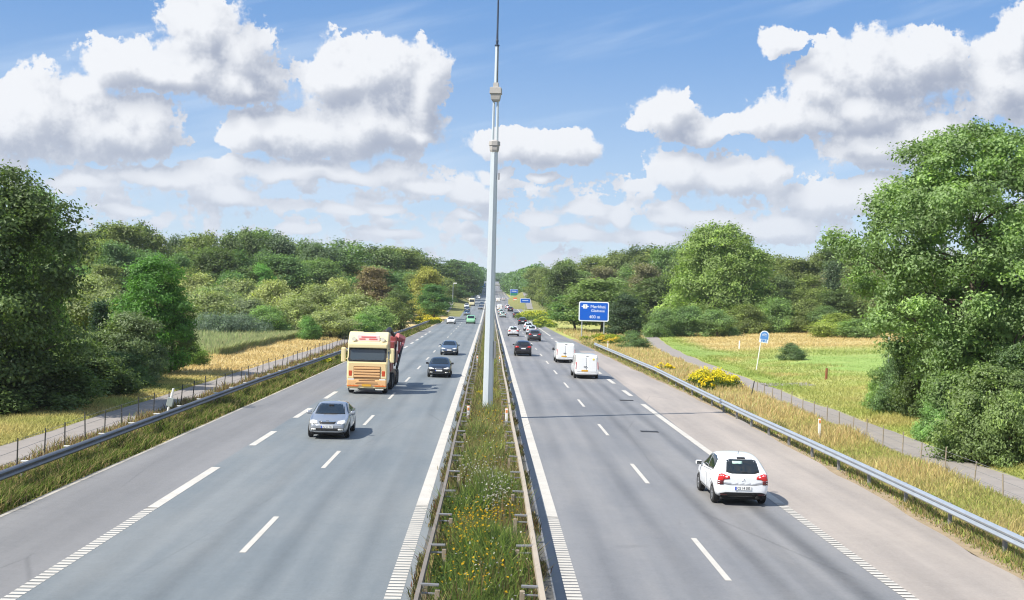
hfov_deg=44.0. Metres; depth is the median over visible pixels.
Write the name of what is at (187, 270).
broadleaf tree
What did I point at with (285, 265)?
broadleaf tree
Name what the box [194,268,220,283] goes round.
broadleaf tree
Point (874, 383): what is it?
bush
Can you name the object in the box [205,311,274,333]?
bush
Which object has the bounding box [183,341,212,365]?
bush
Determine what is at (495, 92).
mast
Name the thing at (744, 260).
broadleaf tree
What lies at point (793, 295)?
broadleaf tree
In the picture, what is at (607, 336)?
goldenrod clump
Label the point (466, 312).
saloon car
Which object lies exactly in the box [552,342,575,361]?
panel van
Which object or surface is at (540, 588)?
guard rail
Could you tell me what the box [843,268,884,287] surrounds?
broadleaf tree
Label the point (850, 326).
bush
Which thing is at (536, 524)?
gutter weeds
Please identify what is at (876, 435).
path
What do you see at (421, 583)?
guard rail
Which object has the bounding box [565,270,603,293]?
broadleaf tree
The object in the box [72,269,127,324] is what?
willow shrub
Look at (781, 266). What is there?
broadleaf tree
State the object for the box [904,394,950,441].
shrub
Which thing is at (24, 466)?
guard rail
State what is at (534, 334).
suv car
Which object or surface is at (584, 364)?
panel van
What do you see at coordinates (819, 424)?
delineator post
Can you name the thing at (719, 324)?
shrub
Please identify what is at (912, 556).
hard shoulder
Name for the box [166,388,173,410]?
marker stake
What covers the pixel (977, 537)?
verge weeds
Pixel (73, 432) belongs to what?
path
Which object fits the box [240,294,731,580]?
lane markings
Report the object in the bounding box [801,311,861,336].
bush
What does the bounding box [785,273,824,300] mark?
broadleaf tree
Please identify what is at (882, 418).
meadow grass
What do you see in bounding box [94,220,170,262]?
broadleaf tree
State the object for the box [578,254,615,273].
broadleaf tree
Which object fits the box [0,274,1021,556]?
ground
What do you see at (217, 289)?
willow shrub
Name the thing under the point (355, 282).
broadleaf tree
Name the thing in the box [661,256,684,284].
broadleaf tree
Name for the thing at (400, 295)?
broadleaf tree
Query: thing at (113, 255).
broadleaf tree
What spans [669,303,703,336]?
shrub
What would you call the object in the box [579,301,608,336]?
exit sign
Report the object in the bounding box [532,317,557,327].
goldenrod clump
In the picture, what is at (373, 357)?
lorry
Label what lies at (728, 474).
hatchback car
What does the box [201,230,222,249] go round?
broadleaf tree
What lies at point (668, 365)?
goldenrod clump
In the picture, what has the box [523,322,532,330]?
hatchback car
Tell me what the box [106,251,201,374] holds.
broadleaf tree
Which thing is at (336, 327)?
willow shrub
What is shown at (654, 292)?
broadleaf tree
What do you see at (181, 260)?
broadleaf tree
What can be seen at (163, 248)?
broadleaf tree
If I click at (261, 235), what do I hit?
broadleaf tree
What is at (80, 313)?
willow shrub
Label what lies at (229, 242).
broadleaf tree
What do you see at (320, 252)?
broadleaf tree
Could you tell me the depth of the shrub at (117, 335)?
81.65 m
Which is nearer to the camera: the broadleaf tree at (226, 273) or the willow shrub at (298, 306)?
the willow shrub at (298, 306)
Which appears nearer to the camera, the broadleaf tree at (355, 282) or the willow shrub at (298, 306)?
the willow shrub at (298, 306)
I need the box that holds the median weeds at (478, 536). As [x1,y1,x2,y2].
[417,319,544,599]
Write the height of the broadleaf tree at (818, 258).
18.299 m
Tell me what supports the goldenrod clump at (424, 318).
on the ground at (674, 344)
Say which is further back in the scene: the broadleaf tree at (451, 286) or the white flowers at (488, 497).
the broadleaf tree at (451, 286)
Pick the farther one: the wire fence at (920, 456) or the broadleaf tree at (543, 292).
the broadleaf tree at (543, 292)
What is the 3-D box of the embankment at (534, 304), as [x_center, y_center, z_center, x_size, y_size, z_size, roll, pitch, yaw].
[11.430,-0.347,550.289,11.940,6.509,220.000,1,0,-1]
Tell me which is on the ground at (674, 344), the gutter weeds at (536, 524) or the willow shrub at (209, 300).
the willow shrub at (209, 300)
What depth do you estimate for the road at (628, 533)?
37.76 m
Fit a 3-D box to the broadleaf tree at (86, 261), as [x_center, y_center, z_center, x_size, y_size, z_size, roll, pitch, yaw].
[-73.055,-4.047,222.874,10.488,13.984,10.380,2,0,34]
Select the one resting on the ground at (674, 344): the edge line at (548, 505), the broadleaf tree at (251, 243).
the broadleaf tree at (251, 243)
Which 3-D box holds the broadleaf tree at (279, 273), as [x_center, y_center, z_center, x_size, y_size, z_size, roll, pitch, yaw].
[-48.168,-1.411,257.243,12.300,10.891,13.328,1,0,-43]
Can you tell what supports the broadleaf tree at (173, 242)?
on the ground at (674, 344)
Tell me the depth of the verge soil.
41.16 m
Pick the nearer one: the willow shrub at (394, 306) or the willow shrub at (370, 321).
the willow shrub at (370, 321)
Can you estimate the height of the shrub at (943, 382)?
3.911 m
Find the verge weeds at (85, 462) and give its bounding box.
[0,323,430,513]
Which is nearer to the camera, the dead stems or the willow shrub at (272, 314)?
the dead stems
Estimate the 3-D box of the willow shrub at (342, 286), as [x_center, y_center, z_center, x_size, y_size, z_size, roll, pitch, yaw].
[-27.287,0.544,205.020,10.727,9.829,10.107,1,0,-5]
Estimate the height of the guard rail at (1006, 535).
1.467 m
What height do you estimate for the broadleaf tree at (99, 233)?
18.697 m
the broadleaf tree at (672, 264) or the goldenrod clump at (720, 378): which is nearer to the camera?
the goldenrod clump at (720, 378)
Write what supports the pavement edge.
on the road at (337, 529)
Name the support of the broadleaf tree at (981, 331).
on the ground at (674, 344)
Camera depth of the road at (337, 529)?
37.23 m
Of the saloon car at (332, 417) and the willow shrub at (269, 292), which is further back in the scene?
the willow shrub at (269, 292)
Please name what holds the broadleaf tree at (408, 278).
on the ground at (674, 344)
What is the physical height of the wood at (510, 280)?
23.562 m
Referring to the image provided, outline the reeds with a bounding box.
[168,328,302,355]
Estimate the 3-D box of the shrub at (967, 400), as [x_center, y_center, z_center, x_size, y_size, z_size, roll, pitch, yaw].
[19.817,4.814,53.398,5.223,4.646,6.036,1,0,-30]
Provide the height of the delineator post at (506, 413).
1.027 m
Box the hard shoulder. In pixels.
[580,351,1023,599]
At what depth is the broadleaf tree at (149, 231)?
251.58 m
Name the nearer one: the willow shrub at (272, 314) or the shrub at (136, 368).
the shrub at (136, 368)
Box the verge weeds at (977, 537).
[581,340,1023,578]
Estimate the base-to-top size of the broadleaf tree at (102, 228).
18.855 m
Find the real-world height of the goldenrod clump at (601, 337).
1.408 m
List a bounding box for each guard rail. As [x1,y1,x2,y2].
[0,320,429,480]
[414,310,485,599]
[494,324,545,599]
[593,343,1023,550]
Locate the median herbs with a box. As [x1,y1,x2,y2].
[427,416,532,599]
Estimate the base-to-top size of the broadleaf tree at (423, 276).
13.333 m
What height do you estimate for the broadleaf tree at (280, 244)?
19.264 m
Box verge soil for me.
[571,339,1023,579]
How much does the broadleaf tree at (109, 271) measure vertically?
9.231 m
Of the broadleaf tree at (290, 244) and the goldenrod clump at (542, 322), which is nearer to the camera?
the goldenrod clump at (542, 322)
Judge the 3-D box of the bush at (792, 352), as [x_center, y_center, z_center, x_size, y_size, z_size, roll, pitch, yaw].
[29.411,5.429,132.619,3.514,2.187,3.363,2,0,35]
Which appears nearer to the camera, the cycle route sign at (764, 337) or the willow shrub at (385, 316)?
the cycle route sign at (764, 337)
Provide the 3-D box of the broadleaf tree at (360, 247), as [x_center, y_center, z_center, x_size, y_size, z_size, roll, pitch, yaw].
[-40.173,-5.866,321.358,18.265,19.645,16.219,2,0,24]
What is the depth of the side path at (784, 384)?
99.32 m
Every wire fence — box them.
[1,331,363,465]
[757,381,1023,497]
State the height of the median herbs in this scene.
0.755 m
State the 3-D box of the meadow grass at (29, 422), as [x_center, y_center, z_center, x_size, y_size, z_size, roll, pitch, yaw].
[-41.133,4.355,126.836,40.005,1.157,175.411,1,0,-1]
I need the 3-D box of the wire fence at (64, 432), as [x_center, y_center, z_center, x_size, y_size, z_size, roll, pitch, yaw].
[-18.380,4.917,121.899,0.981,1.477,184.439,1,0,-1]
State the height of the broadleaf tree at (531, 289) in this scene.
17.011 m
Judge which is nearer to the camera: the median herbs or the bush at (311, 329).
the median herbs
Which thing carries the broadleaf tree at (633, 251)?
on the ground at (674, 344)
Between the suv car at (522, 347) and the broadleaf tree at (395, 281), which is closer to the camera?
the suv car at (522, 347)
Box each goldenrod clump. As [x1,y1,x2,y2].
[320,355,331,362]
[409,314,443,323]
[418,309,449,316]
[513,310,554,320]
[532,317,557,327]
[579,333,623,340]
[593,334,619,344]
[654,363,676,369]
[683,365,743,387]
[697,375,715,390]
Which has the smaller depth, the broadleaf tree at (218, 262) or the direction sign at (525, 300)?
the broadleaf tree at (218, 262)
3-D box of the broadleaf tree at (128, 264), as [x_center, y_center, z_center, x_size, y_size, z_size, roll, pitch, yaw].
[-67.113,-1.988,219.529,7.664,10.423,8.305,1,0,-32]
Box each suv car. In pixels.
[513,340,532,355]
[517,317,526,324]
[527,329,541,340]
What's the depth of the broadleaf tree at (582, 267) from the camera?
400.48 m
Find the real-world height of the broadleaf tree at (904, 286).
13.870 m
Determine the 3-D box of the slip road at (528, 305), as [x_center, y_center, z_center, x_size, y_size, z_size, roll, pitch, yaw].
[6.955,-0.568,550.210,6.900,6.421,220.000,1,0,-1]
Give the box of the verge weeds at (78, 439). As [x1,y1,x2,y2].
[0,328,401,485]
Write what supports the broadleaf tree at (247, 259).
on the ground at (674, 344)
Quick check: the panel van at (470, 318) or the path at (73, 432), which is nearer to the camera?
the path at (73, 432)
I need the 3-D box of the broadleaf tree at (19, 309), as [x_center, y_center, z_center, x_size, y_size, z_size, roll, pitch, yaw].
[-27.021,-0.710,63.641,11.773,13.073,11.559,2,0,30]
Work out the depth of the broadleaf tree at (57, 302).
75.24 m
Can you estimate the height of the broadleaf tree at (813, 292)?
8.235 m
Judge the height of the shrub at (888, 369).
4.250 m
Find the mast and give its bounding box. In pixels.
[482,0,501,407]
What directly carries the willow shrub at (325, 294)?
on the ground at (674, 344)
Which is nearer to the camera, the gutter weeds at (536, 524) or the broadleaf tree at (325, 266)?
the gutter weeds at (536, 524)
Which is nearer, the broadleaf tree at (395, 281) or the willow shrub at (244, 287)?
the willow shrub at (244, 287)
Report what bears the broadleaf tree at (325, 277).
on the ground at (674, 344)
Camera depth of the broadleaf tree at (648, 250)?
353.94 m
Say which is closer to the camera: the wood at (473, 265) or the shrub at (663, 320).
the shrub at (663, 320)
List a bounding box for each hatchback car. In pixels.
[499,312,506,317]
[507,326,519,335]
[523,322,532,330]
[525,325,537,334]
[696,450,767,502]
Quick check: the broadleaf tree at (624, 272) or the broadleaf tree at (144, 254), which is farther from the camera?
the broadleaf tree at (624, 272)
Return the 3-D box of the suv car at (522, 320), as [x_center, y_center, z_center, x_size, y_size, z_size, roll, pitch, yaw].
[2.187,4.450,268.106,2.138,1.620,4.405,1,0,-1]
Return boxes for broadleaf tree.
[0,159,106,399]
[0,183,80,356]
[69,263,94,275]
[72,228,101,264]
[76,238,117,271]
[83,220,111,253]
[85,263,134,297]
[87,239,137,289]
[91,220,129,239]
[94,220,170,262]
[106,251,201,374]
[116,261,131,307]
[121,247,168,307]
[127,218,164,252]
[142,232,173,262]
[154,294,202,372]
[164,266,194,283]
[165,231,191,258]
[165,246,219,276]
[165,250,194,276]
[172,229,213,259]
[188,244,245,277]
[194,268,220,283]
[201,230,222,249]
[211,269,249,297]
[213,229,248,272]
[226,227,275,254]
[227,246,256,277]
[233,225,262,263]
[240,262,276,285]
[246,248,275,274]
[249,261,277,288]
[257,229,301,258]
[257,253,320,296]
[269,268,304,295]
[280,235,298,255]
[293,239,354,290]
[295,237,325,259]
[300,257,352,291]
[301,236,368,278]
[313,272,346,286]
[339,257,364,277]
[343,240,379,266]
[343,275,359,289]
[347,265,410,293]
[351,265,398,307]
[353,243,387,265]
[367,245,410,291]
[380,245,443,272]
[382,289,418,320]
[389,269,417,299]
[399,247,449,290]
[400,271,425,307]
[400,287,415,304]
[406,264,448,316]
[411,283,457,317]
[427,256,471,299]
[437,259,485,297]
[441,277,458,301]
[451,284,474,301]
[519,266,542,301]
[530,266,551,305]
[531,294,599,329]
[537,258,587,311]
[538,278,561,307]
[542,256,576,298]
[554,277,650,331]
[565,261,597,291]
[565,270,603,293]
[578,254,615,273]
[579,265,621,292]
[593,248,636,273]
[599,291,645,334]
[606,261,635,293]
[614,242,652,276]
[622,262,662,301]
[627,275,678,321]
[627,285,651,327]
[628,242,664,286]
[646,219,785,331]
[647,242,677,276]
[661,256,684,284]
[669,240,684,258]
[751,265,772,289]
[760,251,790,273]
[760,288,786,315]
[767,272,800,298]
[768,253,810,290]
[771,256,824,297]
[779,288,805,307]
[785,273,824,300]
[801,286,837,326]
[804,270,844,294]
[806,247,830,277]
[807,246,850,278]
[815,115,1023,397]
[817,289,863,317]
[829,245,874,280]
[838,258,865,290]
[840,280,884,307]
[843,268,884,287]
[874,280,908,325]
[880,273,926,325]
[927,246,964,322]
[941,250,969,315]
[941,299,1022,391]
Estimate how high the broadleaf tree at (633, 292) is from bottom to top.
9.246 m
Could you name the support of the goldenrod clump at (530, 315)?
on the ground at (674, 344)
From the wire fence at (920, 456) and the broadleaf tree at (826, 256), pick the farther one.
the broadleaf tree at (826, 256)
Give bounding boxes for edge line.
[0,331,430,599]
[384,300,485,598]
[495,307,582,599]
[503,292,918,599]
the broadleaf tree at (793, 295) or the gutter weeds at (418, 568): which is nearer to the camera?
the gutter weeds at (418, 568)
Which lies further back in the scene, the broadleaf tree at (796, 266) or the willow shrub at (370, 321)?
the broadleaf tree at (796, 266)
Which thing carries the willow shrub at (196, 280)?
on the ground at (674, 344)
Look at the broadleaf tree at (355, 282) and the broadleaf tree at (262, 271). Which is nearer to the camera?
the broadleaf tree at (262, 271)
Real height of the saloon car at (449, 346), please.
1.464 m
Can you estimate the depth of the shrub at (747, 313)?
209.30 m
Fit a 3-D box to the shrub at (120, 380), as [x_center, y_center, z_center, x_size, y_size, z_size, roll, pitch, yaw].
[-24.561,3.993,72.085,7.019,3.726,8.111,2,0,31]
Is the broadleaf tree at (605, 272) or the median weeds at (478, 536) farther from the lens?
the broadleaf tree at (605, 272)
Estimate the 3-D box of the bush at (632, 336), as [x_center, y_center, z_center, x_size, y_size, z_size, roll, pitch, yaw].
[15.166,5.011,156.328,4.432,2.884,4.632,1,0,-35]
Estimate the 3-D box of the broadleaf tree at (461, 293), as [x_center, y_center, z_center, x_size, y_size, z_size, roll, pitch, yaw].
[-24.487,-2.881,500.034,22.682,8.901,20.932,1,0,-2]
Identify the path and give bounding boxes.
[0,338,348,465]
[643,332,1023,502]
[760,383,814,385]
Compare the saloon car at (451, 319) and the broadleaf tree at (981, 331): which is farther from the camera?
the saloon car at (451, 319)
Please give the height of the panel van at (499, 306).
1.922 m
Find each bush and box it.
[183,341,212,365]
[205,311,274,333]
[295,314,325,339]
[615,330,653,348]
[775,343,809,360]
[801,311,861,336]
[831,318,893,337]
[859,365,888,409]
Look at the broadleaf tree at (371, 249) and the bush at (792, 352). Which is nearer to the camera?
the bush at (792, 352)
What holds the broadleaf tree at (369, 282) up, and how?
on the ground at (674, 344)
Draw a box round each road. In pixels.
[0,281,486,599]
[495,282,916,599]
[523,292,532,308]
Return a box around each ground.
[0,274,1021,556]
[422,306,536,599]
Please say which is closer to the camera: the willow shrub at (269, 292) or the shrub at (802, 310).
the willow shrub at (269, 292)
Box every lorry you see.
[341,327,405,392]
[469,298,474,305]
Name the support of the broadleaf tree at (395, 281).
on the ground at (674, 344)
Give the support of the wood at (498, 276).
on the ground at (674, 344)
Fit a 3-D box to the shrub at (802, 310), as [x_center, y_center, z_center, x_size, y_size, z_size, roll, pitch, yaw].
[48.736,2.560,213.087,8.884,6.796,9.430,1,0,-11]
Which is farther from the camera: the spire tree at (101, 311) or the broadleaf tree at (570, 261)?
the broadleaf tree at (570, 261)
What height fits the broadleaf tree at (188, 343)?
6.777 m
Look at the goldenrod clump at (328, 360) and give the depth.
107.44 m
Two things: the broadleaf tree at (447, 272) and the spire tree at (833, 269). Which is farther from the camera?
the broadleaf tree at (447, 272)
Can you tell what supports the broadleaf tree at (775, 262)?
on the ground at (674, 344)
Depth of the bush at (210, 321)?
159.78 m
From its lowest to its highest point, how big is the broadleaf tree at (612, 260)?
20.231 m
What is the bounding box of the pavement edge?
[0,324,435,516]
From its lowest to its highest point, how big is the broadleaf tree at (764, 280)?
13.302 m
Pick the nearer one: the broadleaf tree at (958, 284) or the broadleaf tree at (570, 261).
the broadleaf tree at (958, 284)
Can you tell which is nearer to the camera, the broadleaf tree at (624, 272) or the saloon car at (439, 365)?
the saloon car at (439, 365)
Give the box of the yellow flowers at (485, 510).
[432,393,524,594]
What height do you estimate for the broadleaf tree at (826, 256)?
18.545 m
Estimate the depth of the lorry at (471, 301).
466.97 m
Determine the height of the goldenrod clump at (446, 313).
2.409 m
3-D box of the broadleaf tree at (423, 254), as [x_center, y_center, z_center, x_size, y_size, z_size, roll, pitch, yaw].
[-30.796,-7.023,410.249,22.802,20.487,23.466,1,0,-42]
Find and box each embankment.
[445,297,470,316]
[508,292,526,308]
[531,300,544,309]
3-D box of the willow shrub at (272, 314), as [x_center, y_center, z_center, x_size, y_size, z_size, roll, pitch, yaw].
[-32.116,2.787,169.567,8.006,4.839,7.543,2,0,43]
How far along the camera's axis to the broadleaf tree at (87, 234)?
254.05 m
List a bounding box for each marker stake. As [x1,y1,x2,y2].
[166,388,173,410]
[825,368,827,379]
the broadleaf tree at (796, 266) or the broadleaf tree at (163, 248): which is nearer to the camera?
the broadleaf tree at (163, 248)
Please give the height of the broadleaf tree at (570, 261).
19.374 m
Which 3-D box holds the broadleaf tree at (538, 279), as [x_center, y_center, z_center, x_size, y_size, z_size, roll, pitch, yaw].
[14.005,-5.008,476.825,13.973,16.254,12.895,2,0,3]
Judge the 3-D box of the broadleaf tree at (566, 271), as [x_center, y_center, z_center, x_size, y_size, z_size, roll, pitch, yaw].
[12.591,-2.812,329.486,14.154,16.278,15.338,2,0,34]
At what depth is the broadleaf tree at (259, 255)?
261.20 m
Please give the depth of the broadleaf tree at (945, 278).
274.29 m
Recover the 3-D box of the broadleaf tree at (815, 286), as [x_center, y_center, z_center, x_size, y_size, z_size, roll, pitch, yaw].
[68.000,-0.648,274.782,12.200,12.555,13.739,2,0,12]
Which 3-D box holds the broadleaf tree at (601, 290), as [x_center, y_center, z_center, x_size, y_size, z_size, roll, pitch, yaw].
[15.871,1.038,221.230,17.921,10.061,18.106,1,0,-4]
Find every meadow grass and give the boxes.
[0,334,345,445]
[556,326,1023,554]
[659,328,1023,478]
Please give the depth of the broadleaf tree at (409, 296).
330.54 m
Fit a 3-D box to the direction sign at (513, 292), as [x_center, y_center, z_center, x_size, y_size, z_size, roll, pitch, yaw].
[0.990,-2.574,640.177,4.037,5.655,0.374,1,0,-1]
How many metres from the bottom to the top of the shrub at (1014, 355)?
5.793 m
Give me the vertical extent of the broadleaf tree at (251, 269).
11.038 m
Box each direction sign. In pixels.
[510,289,517,295]
[520,298,529,304]
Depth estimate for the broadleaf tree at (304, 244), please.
317.58 m
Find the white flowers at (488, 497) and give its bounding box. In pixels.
[446,418,531,599]
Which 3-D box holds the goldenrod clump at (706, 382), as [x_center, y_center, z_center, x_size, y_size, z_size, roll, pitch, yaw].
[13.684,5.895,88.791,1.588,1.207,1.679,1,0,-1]
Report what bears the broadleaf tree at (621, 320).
on the ground at (674, 344)
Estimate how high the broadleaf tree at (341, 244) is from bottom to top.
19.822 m
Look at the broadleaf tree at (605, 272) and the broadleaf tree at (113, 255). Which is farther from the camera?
the broadleaf tree at (605, 272)
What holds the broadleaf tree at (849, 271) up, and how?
on the ground at (674, 344)
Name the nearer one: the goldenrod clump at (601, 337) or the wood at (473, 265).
the goldenrod clump at (601, 337)
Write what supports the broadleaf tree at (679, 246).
on the ground at (674, 344)
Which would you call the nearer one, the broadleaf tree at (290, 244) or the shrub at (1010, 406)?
the shrub at (1010, 406)
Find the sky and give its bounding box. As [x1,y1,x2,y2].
[0,0,1023,273]
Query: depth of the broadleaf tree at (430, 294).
283.36 m
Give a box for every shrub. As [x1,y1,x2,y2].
[0,347,113,414]
[32,338,152,398]
[49,286,119,341]
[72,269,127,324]
[81,309,173,381]
[99,350,166,387]
[153,268,219,313]
[179,287,242,318]
[182,283,241,314]
[214,274,260,300]
[222,296,270,319]
[245,275,300,309]
[247,303,294,331]
[274,293,325,329]
[279,279,347,323]
[290,309,367,338]
[318,291,399,330]
[323,273,374,315]
[349,303,402,331]
[349,312,387,331]
[380,294,413,330]
[637,307,679,336]
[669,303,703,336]
[694,307,742,336]
[719,301,777,333]
[753,294,803,332]
[775,295,823,332]
[804,304,844,329]
[838,295,877,319]
[866,352,922,413]
[878,334,948,417]
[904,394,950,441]
[908,365,982,440]
[922,360,1023,464]
[965,382,1023,469]
[981,334,1023,393]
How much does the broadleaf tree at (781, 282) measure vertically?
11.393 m
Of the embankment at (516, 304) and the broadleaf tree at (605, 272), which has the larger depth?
the embankment at (516, 304)
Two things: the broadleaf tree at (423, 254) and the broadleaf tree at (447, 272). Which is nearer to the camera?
the broadleaf tree at (423, 254)
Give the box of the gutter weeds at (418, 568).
[407,343,476,599]
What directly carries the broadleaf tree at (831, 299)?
on the ground at (674, 344)
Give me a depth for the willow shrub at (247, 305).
182.80 m
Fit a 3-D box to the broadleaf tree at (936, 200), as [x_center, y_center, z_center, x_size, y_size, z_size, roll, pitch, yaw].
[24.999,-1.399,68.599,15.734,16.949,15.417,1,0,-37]
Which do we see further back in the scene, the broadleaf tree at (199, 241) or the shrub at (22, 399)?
the broadleaf tree at (199, 241)
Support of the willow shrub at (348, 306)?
on the ground at (674, 344)
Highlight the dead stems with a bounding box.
[424,359,535,599]
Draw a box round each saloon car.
[307,400,355,436]
[426,357,453,376]
[439,340,459,354]
[446,317,455,323]
[463,310,469,314]
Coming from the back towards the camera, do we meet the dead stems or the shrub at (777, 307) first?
the shrub at (777, 307)
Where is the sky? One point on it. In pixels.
(622, 123)
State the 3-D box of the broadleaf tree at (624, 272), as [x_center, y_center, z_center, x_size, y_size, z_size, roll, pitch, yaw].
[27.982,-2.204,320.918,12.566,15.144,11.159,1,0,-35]
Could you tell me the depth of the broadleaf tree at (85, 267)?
211.48 m
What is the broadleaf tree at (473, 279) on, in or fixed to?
on the ground at (674, 344)
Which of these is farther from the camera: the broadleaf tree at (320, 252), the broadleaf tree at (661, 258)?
the broadleaf tree at (661, 258)
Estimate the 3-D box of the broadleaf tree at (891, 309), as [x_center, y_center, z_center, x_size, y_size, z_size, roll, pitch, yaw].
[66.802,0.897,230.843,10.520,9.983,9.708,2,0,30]
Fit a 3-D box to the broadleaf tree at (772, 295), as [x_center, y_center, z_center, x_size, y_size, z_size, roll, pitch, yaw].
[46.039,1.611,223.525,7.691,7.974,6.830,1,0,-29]
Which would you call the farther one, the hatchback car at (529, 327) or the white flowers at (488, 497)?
the hatchback car at (529, 327)
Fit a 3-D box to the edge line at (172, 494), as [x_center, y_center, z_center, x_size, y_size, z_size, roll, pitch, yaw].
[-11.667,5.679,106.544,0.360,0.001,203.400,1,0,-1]
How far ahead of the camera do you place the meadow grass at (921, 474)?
56.04 m
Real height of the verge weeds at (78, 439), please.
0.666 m
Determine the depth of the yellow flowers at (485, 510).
31.57 m
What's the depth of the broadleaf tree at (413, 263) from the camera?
396.77 m
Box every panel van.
[466,315,475,323]
[496,304,502,309]
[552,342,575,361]
[569,353,598,377]
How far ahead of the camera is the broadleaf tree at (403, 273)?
351.63 m
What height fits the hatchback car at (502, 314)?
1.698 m
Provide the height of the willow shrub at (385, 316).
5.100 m
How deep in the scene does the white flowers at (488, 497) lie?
36.95 m
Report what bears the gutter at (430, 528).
on the median ground at (425, 589)
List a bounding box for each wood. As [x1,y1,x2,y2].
[433,266,505,281]
[444,259,484,296]
[499,261,549,294]
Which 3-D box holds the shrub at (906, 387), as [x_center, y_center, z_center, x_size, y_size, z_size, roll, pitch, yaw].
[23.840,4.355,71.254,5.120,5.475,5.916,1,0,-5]
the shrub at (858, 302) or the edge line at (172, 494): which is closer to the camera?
the edge line at (172, 494)
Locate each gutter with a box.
[415,318,483,599]
[495,319,553,599]
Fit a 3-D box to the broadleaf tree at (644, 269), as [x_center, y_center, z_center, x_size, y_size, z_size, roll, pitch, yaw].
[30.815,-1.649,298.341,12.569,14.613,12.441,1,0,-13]
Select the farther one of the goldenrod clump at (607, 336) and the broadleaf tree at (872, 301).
the broadleaf tree at (872, 301)
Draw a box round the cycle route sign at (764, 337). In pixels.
[756,331,768,368]
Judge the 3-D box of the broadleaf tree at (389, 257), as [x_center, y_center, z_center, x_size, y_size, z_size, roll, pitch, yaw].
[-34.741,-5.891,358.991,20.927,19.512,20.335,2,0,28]
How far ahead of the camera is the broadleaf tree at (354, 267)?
309.78 m
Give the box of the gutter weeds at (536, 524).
[500,344,552,577]
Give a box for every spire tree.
[81,296,113,345]
[818,259,845,291]
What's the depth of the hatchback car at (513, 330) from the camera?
194.17 m
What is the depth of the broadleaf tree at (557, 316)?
233.59 m
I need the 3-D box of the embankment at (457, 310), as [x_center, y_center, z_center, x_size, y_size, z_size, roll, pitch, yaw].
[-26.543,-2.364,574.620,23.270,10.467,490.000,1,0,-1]
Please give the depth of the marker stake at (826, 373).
102.94 m
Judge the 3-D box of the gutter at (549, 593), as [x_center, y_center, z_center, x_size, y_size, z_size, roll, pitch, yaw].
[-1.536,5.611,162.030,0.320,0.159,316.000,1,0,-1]
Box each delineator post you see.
[505,408,507,420]
[818,418,820,436]
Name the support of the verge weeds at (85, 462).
on the ground at (674, 344)
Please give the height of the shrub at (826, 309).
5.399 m
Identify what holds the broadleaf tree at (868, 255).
on the ground at (674, 344)
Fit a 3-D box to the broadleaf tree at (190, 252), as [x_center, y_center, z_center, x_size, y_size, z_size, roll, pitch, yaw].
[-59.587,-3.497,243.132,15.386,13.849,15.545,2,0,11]
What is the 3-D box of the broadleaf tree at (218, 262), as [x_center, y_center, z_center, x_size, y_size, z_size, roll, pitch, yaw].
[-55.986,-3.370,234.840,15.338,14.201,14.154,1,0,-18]
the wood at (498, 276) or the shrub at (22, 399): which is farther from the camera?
the wood at (498, 276)

